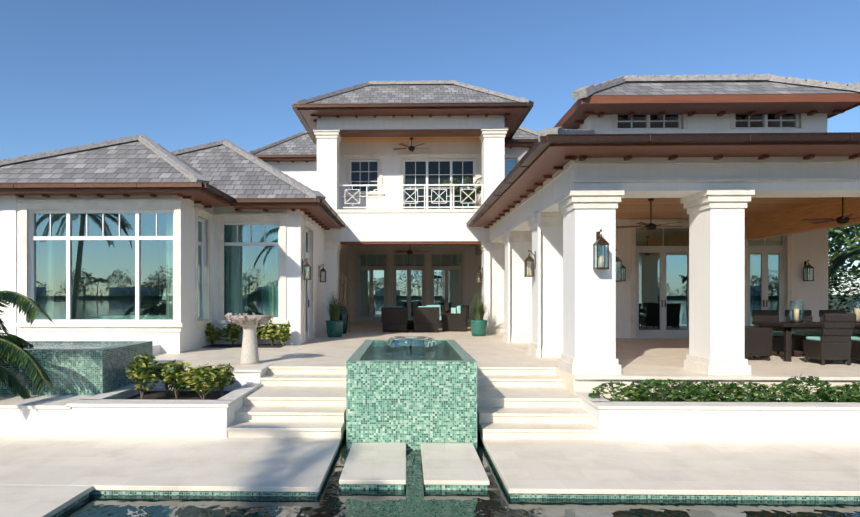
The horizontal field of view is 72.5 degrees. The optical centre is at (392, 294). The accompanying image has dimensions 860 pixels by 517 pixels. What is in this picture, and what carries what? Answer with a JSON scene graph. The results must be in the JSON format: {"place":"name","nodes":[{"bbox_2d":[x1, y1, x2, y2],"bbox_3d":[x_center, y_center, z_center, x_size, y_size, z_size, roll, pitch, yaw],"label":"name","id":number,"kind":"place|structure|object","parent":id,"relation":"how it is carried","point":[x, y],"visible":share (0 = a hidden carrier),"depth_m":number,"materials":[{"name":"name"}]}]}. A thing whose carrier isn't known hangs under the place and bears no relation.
{"place":"outdoors","nodes":[
{"label":"outdoors","id":0,"kind":"place"},
{"bbox_2d":[266,147,528,254],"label":"wall","id":1,"kind":"structure","parent":0,"point":[304,173],"depth_m":26.27,"materials":[{"name":"white paint"}]},
{"bbox_2d":[248,126,537,154],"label":"house roof","id":2,"kind":"structure","parent":1,"relation":"on","point":[300,143],"depth_m":26.24,"materials":[{"name":"grey tile"}]},
{"bbox_2d":[254,139,536,162],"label":"house eaves","id":3,"kind":"object","parent":1,"relation":"attached to","point":[509,143],"visible":0.42,"depth_m":25.53,"materials":[{"name":"brown wood"}]},
{"bbox_2d":[505,159,516,176],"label":"house windows","id":4,"kind":"structure","parent":1,"relation":"in","point":[515,160],"depth_m":23.87,"materials":[{"name":"blue glass"}]},
{"bbox_2d":[313,115,507,333],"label":"wall","id":5,"kind":"structure","parent":0,"point":[342,141],"depth_m":20.86,"materials":[{"name":"white paint"}]},
{"bbox_2d":[394,250,421,253],"bbox_3d":[0.730,-2.059,23.476,1.439,0.910,1.466,0,0,1],"label":"ceiling fan","id":6,"kind":"object","parent":5,"relation":"on","point":[408,251],"visible":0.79,"depth_m":23.37,"materials":[{"name":"brown metal"}]},
{"bbox_2d":[393,138,425,151],"bbox_3d":[0.704,-5.514,21.554,1.416,0.460,1.353,0,0,1],"label":"ceiling fan","id":7,"kind":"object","parent":5,"relation":"attached to","point":[411,148],"depth_m":21.45,"materials":[{"name":"brown metal"}]},
{"bbox_2d":[338,184,482,208],"bbox_3d":[0.621,-3.409,20.641,5.100,0.930,0.070,0,0,1],"label":"balcony railing","id":8,"kind":"object","parent":5,"relation":"on","point":[424,196],"visible":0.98,"depth_m":20.62,"materials":[{"name":"white wood"}]},
{"bbox_2d":[350,159,474,321],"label":"tower windows","id":9,"kind":"structure","parent":5,"relation":"in","point":[370,318],"depth_m":28.64,"materials":[{"name":"white wood"}]},
{"bbox_2d":[292,102,533,143],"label":"tower eaves","id":10,"kind":"object","parent":5,"relation":"attached to","point":[515,114],"visible":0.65,"depth_m":19.66,"materials":[{"name":"brown wood"}]},
{"bbox_2d":[292,80,533,104],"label":"tower roof","id":11,"kind":"structure","parent":5,"relation":"on","point":[433,91],"depth_m":20.49,"materials":[{"name":"grey tile"}]},
{"bbox_2d":[443,176,481,208],"bbox_3d":[2.814,-3.551,21.569,2.005,1.213,2.034,0,0,1],"label":"balcony palm","id":12,"kind":"object","parent":5,"relation":"on","point":[472,195],"visible":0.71,"depth_m":21.38,"materials":[{"name":"plant"}]},
{"bbox_2d":[476,267,482,282],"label":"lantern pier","id":13,"kind":"structure","parent":5,"relation":"attached to","point":[479,272],"depth_m":20.53,"materials":[{"name":"brown metal"}]},
{"bbox_2d":[0,435,859,516],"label":"pool deck","id":14,"kind":"structure","parent":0,"point":[48,476],"depth_m":7.08,"materials":[{"name":"stone"}]},
{"bbox_2d":[0,291,54,398],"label":"palm tree","id":15,"kind":"object","parent":14,"relation":"on","point":[12,349],"visible":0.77,"depth_m":8.55,"materials":[{"name":"green plant"}]},
{"bbox_2d":[227,364,345,437],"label":"stairs","id":16,"kind":"structure","parent":14,"relation":"on","point":[296,401],"depth_m":9.41,"materials":[{"name":"stone"}]},
{"bbox_2d":[0,344,859,441],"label":"garden walls","id":17,"kind":"structure","parent":14,"relation":"on","point":[155,412],"depth_m":8.59,"materials":[{"name":"paint"}]},
{"bbox_2d":[0,341,159,394],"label":"spa","id":18,"kind":"object","parent":17,"relation":"on","point":[83,367],"visible":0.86,"depth_m":9.50,"materials":[{"name":"tile"}]},
{"bbox_2d":[125,319,291,399],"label":"shrubs","id":19,"kind":"object","parent":17,"relation":"on","point":[201,380],"visible":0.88,"depth_m":9.64,"materials":[{"name":"green plant"}]},
{"bbox_2d":[588,374,859,402],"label":"hedge","id":20,"kind":"object","parent":17,"relation":"on","point":[694,392],"visible":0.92,"depth_m":8.92,"materials":[{"name":"green plant"}]},
{"bbox_2d":[477,364,598,439],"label":"stairs","id":21,"kind":"structure","parent":14,"relation":"on","point":[526,401],"depth_m":9.33,"materials":[{"name":"stone"}]},
{"bbox_2d":[0,0,859,294],"label":"sky","id":22,"kind":"structure","parent":0,"point":[178,74],"materials":[{"name":"blue"}]},
{"bbox_2d":[58,433,859,516],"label":"pool tile border","id":23,"kind":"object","parent":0,"point":[414,498],"depth_m":6.14,"materials":[{"name":"green tile"}]},
{"bbox_2d":[346,340,476,450],"bbox_3d":[0.318,2.202,10.351,1.861,2.807,4.030,0,0,1],"label":"tiled water feature","id":24,"kind":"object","parent":23,"relation":"in","point":[414,395],"depth_m":8.34,"materials":[{"name":"green tile"}]},
{"bbox_2d":[386,336,436,346],"bbox_3d":[0.341,0.840,10.435,0.911,0.161,0.876,0,0,1],"label":"fountain jet","id":25,"kind":"object","parent":24,"relation":"in","point":[426,341],"visible":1,"depth_m":10.22},
{"bbox_2d":[339,442,489,489],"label":"stepping stones","id":26,"kind":"object","parent":23,"relation":"in","point":[445,466],"visible":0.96,"depth_m":7.12,"materials":[{"name":"beige stone"}]},
{"bbox_2d":[462,292,490,335],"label":"potted grass","id":27,"kind":"object","parent":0,"point":[478,325],"depth_m":18.94,"materials":[{"name":"teal ceramic"}]},
{"bbox_2d":[153,322,859,399],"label":"terrace","id":28,"kind":"structure","parent":0,"point":[641,359],"depth_m":12.20,"materials":[{"name":"beige stone"}]},
{"bbox_2d":[0,195,347,352],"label":"wing walls","id":29,"kind":"structure","parent":28,"relation":"on","point":[184,331],"depth_m":15.71,"materials":[{"name":"white paint"}]},
{"bbox_2d":[37,213,277,319],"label":"curtains","id":30,"kind":"object","parent":29,"relation":"on","point":[170,281],"depth_m":16.03,"materials":[{"name":"white fabric"}]},
{"bbox_2d":[0,134,325,200],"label":"wing roof","id":31,"kind":"structure","parent":29,"relation":"on","point":[231,169],"depth_m":14.58,"materials":[{"name":"grey tile"}]},
{"bbox_2d":[31,210,308,338],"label":"wing windows","id":32,"kind":"structure","parent":29,"relation":"in","point":[69,237],"depth_m":13.60,"materials":[{"name":"white wood"}]},
{"bbox_2d":[34,213,306,330],"bbox_3d":[-4.925,-0.309,14.844,7.098,3.270,1.990,0,0,-35],"label":"window glass","id":33,"kind":"object","parent":32,"relation":"in","point":[199,270],"visible":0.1,"depth_m":13.63,"materials":[{"name":"clear glass"}]},
{"bbox_2d":[0,182,345,229],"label":"wing eaves","id":34,"kind":"object","parent":29,"relation":"attached to","point":[321,212],"visible":1,"depth_m":13.29,"materials":[{"name":"brown wood"}]},
{"bbox_2d":[302,258,310,279],"bbox_3d":[-2.353,-0.688,15.979,0.229,0.589,0.180,0,0,1],"label":"wall lantern","id":35,"kind":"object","parent":29,"relation":"attached to","point":[309,271],"depth_m":15.96,"materials":[{"name":"metal"}]},
{"bbox_2d":[319,264,325,281],"bbox_3d":[-2.283,-0.688,19.028,0.229,0.589,0.180,0,0,1],"label":"wall lantern","id":36,"kind":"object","parent":29,"relation":"attached to","point":[323,277],"depth_m":19.01,"materials":[{"name":"metal"}]},
{"bbox_2d":[224,312,274,364],"bbox_3d":[-2.802,0.847,11.493,0.970,1.018,0.999,0,0,1],"label":"bird bath","id":37,"kind":"object","parent":28,"relation":"on","point":[249,324],"visible":1,"depth_m":11.35,"materials":[{"name":"white stone"}]},
{"bbox_2d":[321,291,348,336],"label":"potted grass","id":38,"kind":"object","parent":28,"relation":"on","point":[334,325],"depth_m":18.50,"materials":[{"name":"teal ceramic"}]},
{"bbox_2d":[338,274,349,333],"bbox_3d":[-1.817,0.281,20.214,0.555,2.153,1.666,0,0,1],"label":"curtain","id":39,"kind":"object","parent":28,"relation":"on","point":[345,318],"visible":0.58,"depth_m":20.77,"materials":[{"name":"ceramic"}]},
{"bbox_2d":[381,306,407,332],"bbox_3d":[0.083,0.891,21.170,0.949,0.930,0.916,0,0,1],"label":"lounge chair","id":40,"kind":"object","parent":28,"relation":"on","point":[394,318],"visible":1,"depth_m":20.72,"materials":[{"name":"wicker"}]},
{"bbox_2d":[407,317,413,328],"bbox_3d":[0.693,1.111,22.460,0.760,0.430,0.760,0,0,1],"label":"ottoman","id":41,"kind":"object","parent":28,"relation":"on","point":[410,324],"visible":0.15,"depth_m":22.08,"materials":[{"name":"wicker"}]},
{"bbox_2d":[413,306,439,332],"bbox_3d":[1.202,0.891,21.144,0.949,0.930,0.916,0,0,1],"label":"lounge chair","id":42,"kind":"object","parent":28,"relation":"on","point":[425,318],"visible":1,"depth_m":20.70,"materials":[{"name":"wicker"}]},
{"bbox_2d":[422,305,445,327],"bbox_3d":[1.646,0.891,23.442,0.949,0.930,0.916,0,0,1],"label":"lounge chair","id":43,"kind":"object","parent":28,"relation":"on","point":[442,309],"visible":0.29,"depth_m":23.54,"materials":[{"name":"fabric"}]},
{"bbox_2d":[441,306,467,331],"bbox_3d":[2.310,0.891,21.722,0.916,0.930,0.949,0,0,11],"label":"lounge chair","id":44,"kind":"object","parent":28,"relation":"on","point":[455,319],"visible":1,"depth_m":21.30,"materials":[{"name":"wicker"}]},
{"bbox_2d":[445,304,468,326],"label":"lounge chair","id":45,"kind":"object","parent":28,"relation":"on","point":[454,306],"visible":0.21,"depth_m":24.05,"materials":[{"name":"wicker"}]},
{"bbox_2d":[488,212,540,357],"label":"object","id":46,"kind":"object","parent":28,"relation":"on","point":[538,284],"visible":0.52,"depth_m":12.58,"materials":[{"name":"white paint"}]},
{"bbox_2d":[489,113,859,374],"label":"wall","id":47,"kind":"structure","parent":28,"relation":"on","point":[725,209],"depth_m":10.62,"materials":[{"name":"white paint"}]},
{"bbox_2d":[524,250,535,276],"bbox_3d":[3.071,-0.688,13.053,0.229,0.589,0.180,0,0,1],"label":"wall lantern","id":48,"kind":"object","parent":47,"relation":"attached to","point":[529,258],"depth_m":13.03,"materials":[{"name":"brown metal"}]},
{"bbox_2d":[593,229,608,269],"bbox_3d":[3.502,-0.758,9.861,0.203,0.678,0.262,0,0,1],"label":"wall lantern","id":49,"kind":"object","parent":47,"relation":"attached to","point":[600,241],"depth_m":9.81,"materials":[{"name":"brown metal"}]},
{"bbox_2d":[616,250,621,281],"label":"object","id":50,"kind":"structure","parent":47,"relation":"attached to","point":[618,276],"depth_m":10.32,"materials":[{"name":"brown metal"}]},
{"bbox_2d":[619,262,625,280],"bbox_3d":[7.021,-0.725,17.987,0.195,0.648,0.251,0,0,1],"label":"wall lantern","id":51,"kind":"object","parent":47,"relation":"attached to","point":[623,268],"depth_m":17.87,"materials":[{"name":"brown metal"}]},
{"bbox_2d":[616,198,682,229],"bbox_3d":[6.305,-1.944,14.263,1.558,0.760,1.537,0,0,1],"label":"ceiling fan","id":52,"kind":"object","parent":47,"relation":"attached to","point":[650,226],"depth_m":14.22,"materials":[{"name":"brown metal"}]},
{"bbox_2d":[466,93,859,227],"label":"roof eaves","id":53,"kind":"object","parent":47,"relation":"attached to","point":[545,158],"visible":0.85,"depth_m":10.57,"materials":[{"name":"brown wood"}]},
{"bbox_2d":[578,114,797,337],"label":"pavilion doors","id":54,"kind":"structure","parent":47,"relation":"in","point":[663,250],"depth_m":18.12,"materials":[{"name":"white wood"}]},
{"bbox_2d":[517,74,859,160],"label":"pavilion roof","id":55,"kind":"structure","parent":47,"relation":"on","point":[702,84],"depth_m":11.99,"materials":[{"name":"grey tile"}]},
{"bbox_2d":[803,260,813,280],"bbox_3d":[12.669,-0.725,17.856,0.195,0.648,0.251,0,0,1],"label":"wall lantern","id":56,"kind":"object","parent":47,"relation":"attached to","point":[806,276],"depth_m":17.81,"materials":[{"name":"brown metal"}]},
{"bbox_2d":[801,197,859,223],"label":"ceiling fan","id":57,"kind":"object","parent":47,"relation":"attached to","point":[842,219],"depth_m":12.94,"materials":[{"name":"brown metal"}]},
{"bbox_2d":[745,326,772,360],"bbox_3d":[7.391,0.856,12.202,0.668,1.000,0.699,0,0,1],"label":"dining chair","id":58,"kind":"object","parent":28,"relation":"on","point":[758,341],"visible":0.6,"depth_m":11.86,"materials":[{"name":"wicker"}]},
{"bbox_2d":[752,310,794,355],"bbox_3d":[8.508,0.856,13.093,0.577,1.000,0.668,0,0,1],"label":"chair","id":59,"kind":"object","parent":28,"relation":"on","point":[770,316],"visible":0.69,"depth_m":13.30,"materials":[{"name":"wicker"}]},
{"bbox_2d":[785,310,821,355],"bbox_3d":[9.258,0.856,13.075,0.577,1.000,0.668,0,0,1],"label":"dining chair","id":60,"kind":"object","parent":28,"relation":"on","point":[800,337],"visible":0.27,"depth_m":13.02,"materials":[{"name":"wicker"}]},
{"bbox_2d":[752,322,859,361],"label":"dining table","id":61,"kind":"object","parent":28,"relation":"on","point":[787,328],"visible":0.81,"depth_m":11.77,"materials":[{"name":"brown wood"}]},
{"bbox_2d":[789,301,803,322],"bbox_3d":[8.438,0.366,12.228,0.250,0.460,0.250,0,0,1],"label":"candle holder","id":62,"kind":"object","parent":61,"relation":"on","point":[796,312],"visible":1,"depth_m":12.22,"materials":[{"name":"clear glass"}]},
{"bbox_2d":[850,301,859,322],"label":"candle holder","id":63,"kind":"object","parent":61,"relation":"on","point":[856,311],"visible":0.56,"depth_m":12.17,"materials":[{"name":"clear glass"}]},
{"bbox_2d":[803,313,855,364],"bbox_3d":[8.468,0.856,11.361,0.577,1.000,0.668,0,0,1],"label":"dining chair","id":64,"kind":"object","parent":28,"relation":"on","point":[832,342],"visible":1,"depth_m":11.14,"materials":[{"name":"wicker"}]},
{"bbox_2d":[819,310,859,335],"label":"chair","id":65,"kind":"object","parent":28,"relation":"on","point":[821,314],"visible":0.08,"depth_m":13.31,"materials":[{"name":"wicker"}]},
{"bbox_2d":[828,224,859,285],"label":"tree","id":66,"kind":"object","parent":28,"relation":"on","point":[850,232],"visible":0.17,"depth_m":22.40,"materials":[{"name":"green plant"}]},
{"bbox_2d":[828,268,859,312],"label":"hedge","id":67,"kind":"object","parent":28,"relation":"on","point":[832,281],"visible":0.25,"depth_m":21.59,"materials":[{"name":"green plant"}]},
{"bbox_2d":[828,226,859,278],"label":"palm","id":68,"kind":"object","parent":28,"relation":"on","point":[835,265],"visible":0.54,"depth_m":20.29,"materials":[{"name":"green plant"}]},
{"bbox_2d":[843,336,859,362],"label":"dining chair","id":69,"kind":"object","parent":28,"relation":"on","point":[855,348],"visible":0.4,"depth_m":11.32,"materials":[{"name":"wicker"}]},
{"bbox_2d":[342,295,859,441],"bbox_3d":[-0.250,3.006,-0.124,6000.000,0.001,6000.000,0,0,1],"label":"ground","id":70,"kind":"structure","parent":0,"point":[832,304],"depth_m":173.05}
]}

